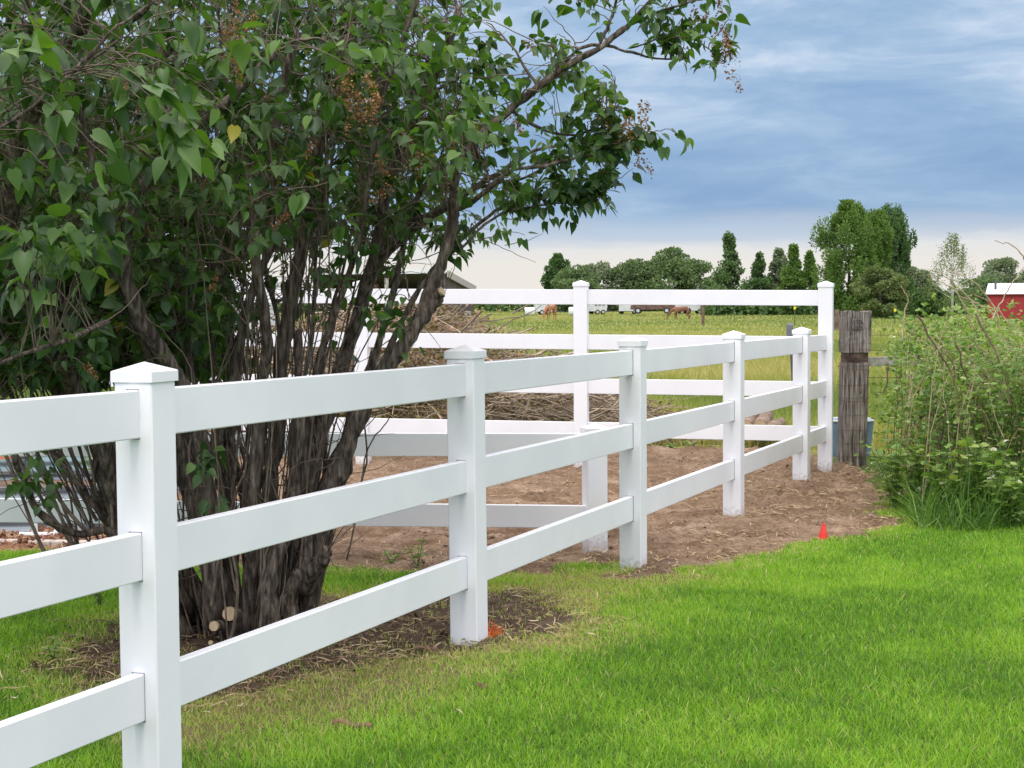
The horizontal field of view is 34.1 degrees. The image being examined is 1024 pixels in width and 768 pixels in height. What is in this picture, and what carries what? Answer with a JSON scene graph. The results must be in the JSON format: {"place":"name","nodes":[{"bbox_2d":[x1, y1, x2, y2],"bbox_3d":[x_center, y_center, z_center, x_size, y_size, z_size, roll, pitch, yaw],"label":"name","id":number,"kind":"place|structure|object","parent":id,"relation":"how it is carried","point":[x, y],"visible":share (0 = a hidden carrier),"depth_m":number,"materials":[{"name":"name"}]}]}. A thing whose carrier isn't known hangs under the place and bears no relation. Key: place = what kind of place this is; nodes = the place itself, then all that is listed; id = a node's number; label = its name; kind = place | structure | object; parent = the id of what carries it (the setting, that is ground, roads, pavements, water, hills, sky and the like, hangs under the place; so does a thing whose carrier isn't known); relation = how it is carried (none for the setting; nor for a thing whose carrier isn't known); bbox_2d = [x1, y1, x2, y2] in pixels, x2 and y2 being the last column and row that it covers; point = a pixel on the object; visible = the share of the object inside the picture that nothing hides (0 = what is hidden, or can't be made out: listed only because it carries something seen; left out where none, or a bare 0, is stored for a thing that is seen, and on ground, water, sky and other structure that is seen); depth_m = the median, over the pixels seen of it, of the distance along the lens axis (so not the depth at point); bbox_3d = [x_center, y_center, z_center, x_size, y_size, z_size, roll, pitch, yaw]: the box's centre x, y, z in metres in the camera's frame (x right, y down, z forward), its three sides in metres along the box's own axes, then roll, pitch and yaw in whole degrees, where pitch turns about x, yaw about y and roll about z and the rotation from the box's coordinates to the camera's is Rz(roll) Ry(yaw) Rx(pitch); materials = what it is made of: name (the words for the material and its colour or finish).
{"place":"outdoors","nodes":[
{"label":"outdoors","id":0,"kind":"place"},
{"bbox_2d":[0,445,902,578],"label":"bare soil ground","id":1,"kind":"structure","parent":0,"point":[699,515],"depth_m":11.88,"materials":[{"name":"brown soil"}]},
{"bbox_2d":[19,524,57,535],"bbox_3d":[-3.121,0.972,11.070,0.280,0.091,0.063,0,3,0],"label":"irrigation pipe","id":2,"kind":"object","parent":1,"relation":"on","point":[31,533],"visible":0.46,"depth_m":11.05,"materials":[{"name":"white plastic"}]},
{"bbox_2d":[0,539,94,545],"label":"lawn edging","id":3,"kind":"object","parent":1,"relation":"on","point":[50,542],"visible":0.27,"depth_m":10.71,"materials":[{"name":"stone"}]},
{"bbox_2d":[0,470,100,533],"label":"raised bed","id":4,"kind":"object","parent":1,"relation":"on","point":[21,527],"depth_m":11.26,"materials":[{"name":"metal"}]},
{"bbox_2d":[0,525,108,547],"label":"bark mulch","id":5,"kind":"object","parent":1,"relation":"on","point":[50,536],"visible":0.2,"depth_m":10.90,"materials":[{"name":"brown wood"}]},
{"bbox_2d":[79,457,92,469],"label":"garden plant","id":6,"kind":"object","parent":1,"relation":"on","point":[86,461],"visible":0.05,"depth_m":12.97,"materials":[{"name":"green plant"}]},
{"bbox_2d":[0,457,178,490],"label":"raised bed","id":7,"kind":"object","parent":1,"relation":"on","point":[47,461],"visible":0.04,"depth_m":13.13,"materials":[{"name":"metal"}]},
{"bbox_2d":[0,423,607,552],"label":"garden fence","id":8,"kind":"object","parent":1,"relation":"on","point":[594,483],"visible":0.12,"depth_m":10.17,"materials":[{"name":"white plastic"}]},
{"bbox_2d":[383,549,402,563],"bbox_3d":[-0.680,1.014,9.723,0.148,0.100,0.070,-2,3,-31],"label":"weed","id":9,"kind":"object","parent":1,"relation":"on","point":[393,560],"visible":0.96,"depth_m":9.71,"materials":[{"name":"green plant"}]},
{"bbox_2d":[405,538,425,565],"bbox_3d":[-0.541,0.970,9.529,0.129,0.190,0.092,2,4,37],"label":"weed","id":10,"kind":"object","parent":1,"relation":"on","point":[418,554],"visible":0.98,"depth_m":9.52,"materials":[{"name":"green plant"}]},
{"bbox_2d":[18,280,833,471],"bbox_3d":[-1.676,0.027,15.985,9.346,2.145,0.152,0,3,11],"label":"paddock fence","id":11,"kind":"object","parent":1,"relation":"on","point":[580,296],"visible":0.38,"depth_m":15.47,"materials":[{"name":"white plastic"}]},
{"bbox_2d":[6,448,888,683],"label":"soil clods","id":12,"kind":"object","parent":1,"relation":"on","point":[442,633],"visible":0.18,"depth_m":10.53,"materials":[{"name":"brown soil"}]},
{"bbox_2d":[0,446,914,711],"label":"dead grass litter","id":13,"kind":"object","parent":1,"relation":"on","point":[445,617],"visible":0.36,"depth_m":8.39,"materials":[{"name":"plant"}]},
{"bbox_2d":[665,442,677,447],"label":"weed","id":14,"kind":"object","parent":1,"relation":"on","point":[667,444],"visible":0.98,"depth_m":17.24,"materials":[{"name":"green plant"}]},
{"bbox_2d":[682,440,695,445],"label":"weed","id":15,"kind":"object","parent":1,"relation":"on","point":[688,444],"visible":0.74,"depth_m":17.45,"materials":[{"name":"green plant"}]},
{"bbox_2d":[818,522,827,540],"bbox_3d":[2.006,0.975,10.770,0.063,0.168,0.060,0,3,0],"label":"survey marker","id":16,"kind":"object","parent":1,"relation":"on","point":[823,533],"visible":0.79,"depth_m":10.75,"materials":[{"name":"red plastic"}]},
{"bbox_2d":[836,310,871,466],"bbox_3d":[3.188,0.122,15.576,0.301,1.624,0.263,0,3,0],"label":"old wooden post","id":17,"kind":"object","parent":1,"relation":"on","point":[854,348],"visible":0.94,"depth_m":15.46,"materials":[{"name":"wood"}]},
{"bbox_2d":[868,356,930,365],"bbox_3d":[3.840,-0.227,15.969,1.269,0.085,0.038,-2,3,-32],"label":"fence board","id":18,"kind":"object","parent":17,"relation":"attached to","point":[880,361],"depth_m":15.71,"materials":[{"name":"grey wood"}]},
{"bbox_2d":[869,332,1023,393],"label":"barbed wires","id":19,"kind":"object","parent":17,"relation":"attached to","point":[889,377],"visible":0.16,"depth_m":15.67,"materials":[{"name":"grey metal"}]},
{"bbox_2d":[488,620,503,637],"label":"painted grass","id":20,"kind":"structure","parent":0,"point":[490,631],"depth_m":7.34,"materials":[{"name":"orange plant"}]},
{"bbox_2d":[0,456,1023,767],"bbox_3d":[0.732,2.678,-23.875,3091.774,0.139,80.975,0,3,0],"label":"lawn","id":21,"kind":"structure","parent":0,"point":[406,634],"depth_m":6.53,"materials":[{"name":"green plant"}]},
{"bbox_2d":[41,635,61,662],"bbox_3d":[-1.872,1.087,6.820,0.070,0.106,0.125,0,3,11],"label":"weed","id":22,"kind":"object","parent":21,"relation":"on","point":[52,648],"visible":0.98,"depth_m":6.83,"materials":[{"name":"green plant"}]},
{"bbox_2d":[91,591,106,607],"bbox_3d":[-2.020,1.017,8.144,0.104,0.154,0.136,0,3,0],"label":"weed","id":23,"kind":"object","parent":21,"relation":"on","point":[98,598],"visible":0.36,"depth_m":8.11,"materials":[{"name":"green plant"}]},
{"bbox_2d":[56,595,543,701],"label":"wood litter","id":24,"kind":"object","parent":21,"relation":"on","point":[307,658],"visible":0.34,"depth_m":7.09,"materials":[{"name":"brown wood"}]},
{"bbox_2d":[332,718,371,727],"bbox_3d":[-0.543,1.164,5.726,0.152,0.024,0.035,1,3,25],"label":"bark strip","id":25,"kind":"object","parent":21,"relation":"on","point":[342,720],"visible":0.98,"depth_m":5.73,"materials":[{"name":"brown wood"}]},
{"bbox_2d":[0,0,750,644],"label":"lilac bush","id":26,"kind":"object","parent":21,"relation":"on","point":[118,176],"visible":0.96,"depth_m":6.83,"materials":[{"name":"green plant"}]},
{"bbox_2d":[0,327,826,767],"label":"ranch fence","id":27,"kind":"object","parent":21,"relation":"on","point":[142,415],"visible":0.94,"depth_m":5.80,"materials":[{"name":"white plastic"}]},
{"bbox_2d":[414,645,437,650],"bbox_3d":[-0.355,1.105,6.982,0.113,0.028,0.035,1,3,27],"label":"bark strip","id":28,"kind":"object","parent":21,"relation":"on","point":[434,648],"visible":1,"depth_m":6.99,"materials":[{"name":"brown wood"}]},
{"bbox_2d":[476,682,487,687],"bbox_3d":[-0.108,1.136,6.280,0.054,0.027,0.030,2,4,38],"label":"bark strip","id":29,"kind":"object","parent":21,"relation":"on","point":[480,684],"visible":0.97,"depth_m":6.29,"materials":[{"name":"brown wood"}]},
{"bbox_2d":[861,439,927,509],"bbox_3d":[2.797,0.660,12.221,0.344,0.546,0.464,2,4,41],"label":"nettle clump","id":30,"kind":"object","parent":21,"relation":"on","point":[896,455],"visible":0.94,"depth_m":12.19,"materials":[{"name":"green plant"}]},
{"bbox_2d":[881,428,959,499],"bbox_3d":[3.026,0.626,12.367,0.524,0.598,0.526,-2,3,-28],"label":"nettle clump","id":31,"kind":"object","parent":21,"relation":"on","point":[915,454],"visible":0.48,"depth_m":12.35,"materials":[{"name":"green plant"}]},
{"bbox_2d":[854,240,1023,507],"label":"bramble thicket","id":32,"kind":"object","parent":21,"relation":"on","point":[986,380],"visible":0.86,"depth_m":12.58,"materials":[{"name":"plant"}]},
{"bbox_2d":[856,444,1023,532],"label":"tall grass","id":33,"kind":"structure","parent":21,"relation":"on","point":[937,513],"depth_m":11.36,"materials":[{"name":"green plant"}]},
{"bbox_2d":[913,435,993,517],"bbox_3d":[3.106,0.653,11.629,0.449,0.616,0.518,-2,3,-33],"label":"nettle clump","id":34,"kind":"object","parent":21,"relation":"on","point":[954,452],"visible":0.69,"depth_m":11.63,"materials":[{"name":"green plant"}]},
{"bbox_2d":[957,435,1012,516],"bbox_3d":[3.315,0.648,11.657,0.390,0.621,0.570,1,3,21],"label":"nettle clump","id":35,"kind":"object","parent":21,"relation":"on","point":[998,454],"visible":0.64,"depth_m":11.57,"materials":[{"name":"green plant"}]},
{"bbox_2d":[972,458,1023,526],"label":"nettle clump","id":36,"kind":"object","parent":21,"relation":"on","point":[1013,485],"visible":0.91,"depth_m":11.22,"materials":[{"name":"green plant"}]},
{"bbox_2d":[0,0,1023,290],"label":"sky","id":37,"kind":"structure","parent":0,"point":[917,105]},
{"bbox_2d":[0,305,1023,455],"bbox_3d":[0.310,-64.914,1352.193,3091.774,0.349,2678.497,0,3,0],"label":"pasture field","id":38,"kind":"structure","parent":0,"point":[687,331],"depth_m":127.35,"materials":[{"name":"green plant"}]},
{"bbox_2d":[232,276,279,328],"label":"white outbuilding","id":39,"kind":"structure","parent":38,"relation":"on","point":[272,311],"depth_m":74.69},
{"bbox_2d":[316,269,475,332],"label":"open shed","id":40,"kind":"structure","parent":38,"relation":"on","point":[456,282],"depth_m":61.65,"materials":[{"name":"metal"}]},
{"bbox_2d":[208,285,722,446],"bbox_3d":[-0.680,-0.214,19.063,6.933,2.010,3.787,0,3,0],"label":"brush pile","id":41,"kind":"object","parent":38,"relation":"on","point":[557,407],"visible":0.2,"depth_m":18.28,"materials":[{"name":"brown plant"}]},
{"bbox_2d":[524,307,534,315],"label":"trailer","id":42,"kind":"object","parent":38,"relation":"on","point":[528,309],"visible":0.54,"depth_m":219.30,"materials":[{"name":"white metal"}]},
{"bbox_2d":[534,304,563,314],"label":"stock trailer","id":43,"kind":"object","parent":38,"relation":"on","point":[540,310],"visible":0.52,"depth_m":233.69,"materials":[{"name":"white paint"}]},
{"bbox_2d":[543,305,556,319],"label":"horse","id":44,"kind":"object","parent":38,"relation":"on","point":[547,309],"visible":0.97,"depth_m":164.54},
{"bbox_2d":[539,252,570,308],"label":"tall tree","id":45,"kind":"object","parent":38,"relation":"on","point":[557,262],"visible":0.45,"depth_m":298.27,"materials":[{"name":"green plant"}]},
{"bbox_2d":[568,307,572,314],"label":"hay bale","id":46,"kind":"object","parent":38,"relation":"on","point":[570,310],"visible":0.42,"depth_m":219.31},
{"bbox_2d":[550,264,600,311],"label":"shrubby tree","id":47,"kind":"object","parent":38,"relation":"on","point":[562,279],"visible":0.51,"depth_m":288.29,"materials":[{"name":"green plant"}]},
{"bbox_2d":[571,260,626,310],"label":"broadleaf tree","id":48,"kind":"object","parent":38,"relation":"on","point":[601,269],"visible":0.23,"depth_m":297.69,"materials":[{"name":"green plant"}]},
{"bbox_2d":[589,305,610,313],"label":"stock trailer","id":49,"kind":"object","parent":38,"relation":"on","point":[597,309],"visible":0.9,"depth_m":233.92,"materials":[{"name":"white paint"}]},
{"bbox_2d":[277,289,973,312],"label":"hedgerow","id":50,"kind":"object","parent":38,"relation":"on","point":[490,307],"visible":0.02,"depth_m":314.80,"materials":[{"name":"green plant"}]},
{"bbox_2d":[619,305,635,313],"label":"stock trailer","id":51,"kind":"object","parent":38,"relation":"on","point":[622,308],"visible":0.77,"depth_m":234.14,"materials":[{"name":"white paint"}]},
{"bbox_2d":[604,258,658,310],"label":"broadleaf tree","id":52,"kind":"object","parent":38,"relation":"on","point":[629,268],"visible":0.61,"depth_m":296.83,"materials":[{"name":"green plant"}]},
{"bbox_2d":[630,305,674,313],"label":"pickup truck","id":53,"kind":"object","parent":38,"relation":"on","point":[638,309],"visible":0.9,"depth_m":203.89,"materials":[{"name":"brown paint"}]},
{"bbox_2d":[632,246,708,310],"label":"broadleaf tree","id":54,"kind":"object","parent":38,"relation":"on","point":[670,262],"visible":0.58,"depth_m":295.52,"materials":[{"name":"green plant"}]},
{"bbox_2d":[666,306,690,319],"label":"horse","id":55,"kind":"object","parent":38,"relation":"on","point":[676,310],"visible":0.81,"depth_m":164.67},
{"bbox_2d":[675,305,694,313],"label":"stock trailer","id":56,"kind":"object","parent":38,"relation":"on","point":[692,307],"visible":0.23,"depth_m":233.75,"materials":[{"name":"white paint"}]},
{"bbox_2d":[695,305,700,313],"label":"stock trailer","id":57,"kind":"object","parent":38,"relation":"on","point":[697,307],"visible":0.29,"depth_m":233.69,"materials":[{"name":"white paint"}]},
{"bbox_2d":[672,258,731,289],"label":"broadleaf tree","id":58,"kind":"object","parent":38,"relation":"on","point":[709,265],"visible":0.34,"depth_m":297.17,"materials":[{"name":"green plant"}]},
{"bbox_2d":[701,305,704,324],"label":"field post","id":59,"kind":"object","parent":38,"relation":"on","point":[703,317],"visible":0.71,"depth_m":119.83,"materials":[{"name":"brown wood"}]},
{"bbox_2d":[700,230,745,313],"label":"pointed tree","id":60,"kind":"object","parent":38,"relation":"on","point":[728,275],"visible":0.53,"depth_m":228.78,"materials":[{"name":"green plant"}]},
{"bbox_2d":[744,414,758,424],"bbox_3d":[2.563,0.398,17.992,0.148,0.165,1.334,0,3,12],"label":"log","id":61,"kind":"object","parent":38,"relation":"on","point":[748,420],"visible":0.27,"depth_m":17.50,"materials":[{"name":"beige wood"}]},
{"bbox_2d":[738,251,776,307],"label":"broadleaf tree","id":62,"kind":"object","parent":38,"relation":"on","point":[758,280],"visible":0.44,"depth_m":224.06,"materials":[{"name":"green plant"}]},
{"bbox_2d":[766,417,785,424],"bbox_3d":[2.845,0.447,17.994,0.148,0.168,1.344,0,3,14],"label":"log","id":63,"kind":"object","parent":38,"relation":"on","point":[780,421],"visible":0.46,"depth_m":17.78,"materials":[{"name":"beige wood"}]},
{"bbox_2d":[753,410,772,424],"bbox_3d":[2.711,0.392,17.992,0.159,0.186,1.339,0,3,12],"label":"log","id":64,"kind":"object","parent":63,"relation":"on","point":[765,418],"visible":0.5,"depth_m":17.60,"materials":[{"name":"beige wood"}]},
{"bbox_2d":[767,247,787,288],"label":"grey tree","id":65,"kind":"object","parent":38,"relation":"on","point":[779,260],"visible":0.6,"depth_m":227.03,"materials":[{"name":"green plant"}]},
{"bbox_2d":[786,323,793,380],"bbox_3d":[2.679,0.135,15.927,0.123,1.432,0.060,0,3,0],"label":"steel post","id":66,"kind":"object","parent":38,"relation":"on","point":[789,327],"visible":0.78,"depth_m":15.87,"materials":[{"name":"grey metal"}]},
{"bbox_2d":[775,243,808,289],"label":"pointed tree","id":67,"kind":"object","parent":38,"relation":"on","point":[791,277],"visible":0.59,"depth_m":220.91,"materials":[{"name":"green plant"}]},
{"bbox_2d":[795,249,818,309],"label":"pointed tree","id":68,"kind":"object","parent":38,"relation":"on","point":[808,263],"visible":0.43,"depth_m":221.05,"materials":[{"name":"green plant"}]},
{"bbox_2d":[833,309,839,330],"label":"post","id":69,"kind":"object","parent":38,"relation":"on","point":[836,320],"visible":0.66,"depth_m":94.81,"materials":[{"name":"brown wood"}]},
{"bbox_2d":[699,294,987,315],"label":"scrub belt","id":70,"kind":"object","parent":38,"relation":"on","point":[726,310],"visible":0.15,"depth_m":205.12,"materials":[{"name":"green plant"}]},
{"bbox_2d":[808,198,883,317],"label":"poplar tree","id":71,"kind":"object","parent":38,"relation":"on","point":[849,219],"visible":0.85,"depth_m":167.95,"materials":[{"name":"green plant"}]},
{"bbox_2d":[833,417,874,456],"bbox_3d":[3.353,0.543,16.648,0.530,0.395,0.530,0,3,0],"label":"storage tub","id":72,"kind":"object","parent":38,"relation":"on","point":[870,423],"visible":0.3,"depth_m":16.49,"materials":[{"name":"blue plastic"}]},
{"bbox_2d":[848,264,910,318],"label":"shrubby tree","id":73,"kind":"object","parent":38,"relation":"on","point":[885,294],"visible":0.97,"depth_m":161.15,"materials":[{"name":"green plant"}]},
{"bbox_2d":[867,208,894,316],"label":"poplar tree","id":74,"kind":"object","parent":38,"relation":"on","point":[883,253],"visible":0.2,"depth_m":173.47,"materials":[{"name":"green plant"}]},
{"bbox_2d":[882,202,917,315],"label":"poplar tree","id":75,"kind":"object","parent":38,"relation":"on","point":[901,243],"visible":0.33,"depth_m":180.20,"materials":[{"name":"green plant"}]},
{"bbox_2d":[905,266,936,314],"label":"shrubby tree","id":76,"kind":"object","parent":38,"relation":"on","point":[920,279],"visible":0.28,"depth_m":198.54,"materials":[{"name":"green plant"}]},
{"bbox_2d":[904,286,954,317],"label":"shrubby tree","id":77,"kind":"object","parent":38,"relation":"on","point":[917,297],"visible":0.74,"depth_m":168.75,"materials":[{"name":"green plant"}]},
{"bbox_2d":[921,232,980,317],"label":"birch tree","id":78,"kind":"object","parent":38,"relation":"on","point":[955,250],"visible":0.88,"depth_m":164.48,"materials":[{"name":"green plant"}]},
{"bbox_2d":[942,275,1001,312],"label":"broadleaf tree","id":79,"kind":"object","parent":38,"relation":"on","point":[984,282],"visible":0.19,"depth_m":207.53,"materials":[{"name":"green plant"}]},
{"bbox_2d":[974,257,1023,290],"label":"tree","id":80,"kind":"object","parent":38,"relation":"on","point":[996,267],"visible":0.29,"depth_m":213.47,"materials":[{"name":"green plant"}]},
{"bbox_2d":[1016,270,1023,282],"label":"broadleaf tree","id":81,"kind":"object","parent":38,"relation":"on","point":[1020,275],"visible":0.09,"depth_m":219.71,"materials":[{"name":"green plant"}]},
{"bbox_2d":[280,310,1023,338],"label":"distant pasture grass","id":82,"kind":"structure","parent":0,"point":[726,328],"depth_m":126.54,"materials":[{"name":"green plant"}]},
{"bbox_2d":[986,280,1023,319],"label":"red barn","id":83,"kind":"structure","parent":0,"point":[997,291],"depth_m":148.18,"materials":[{"name":"wood"}]}
]}

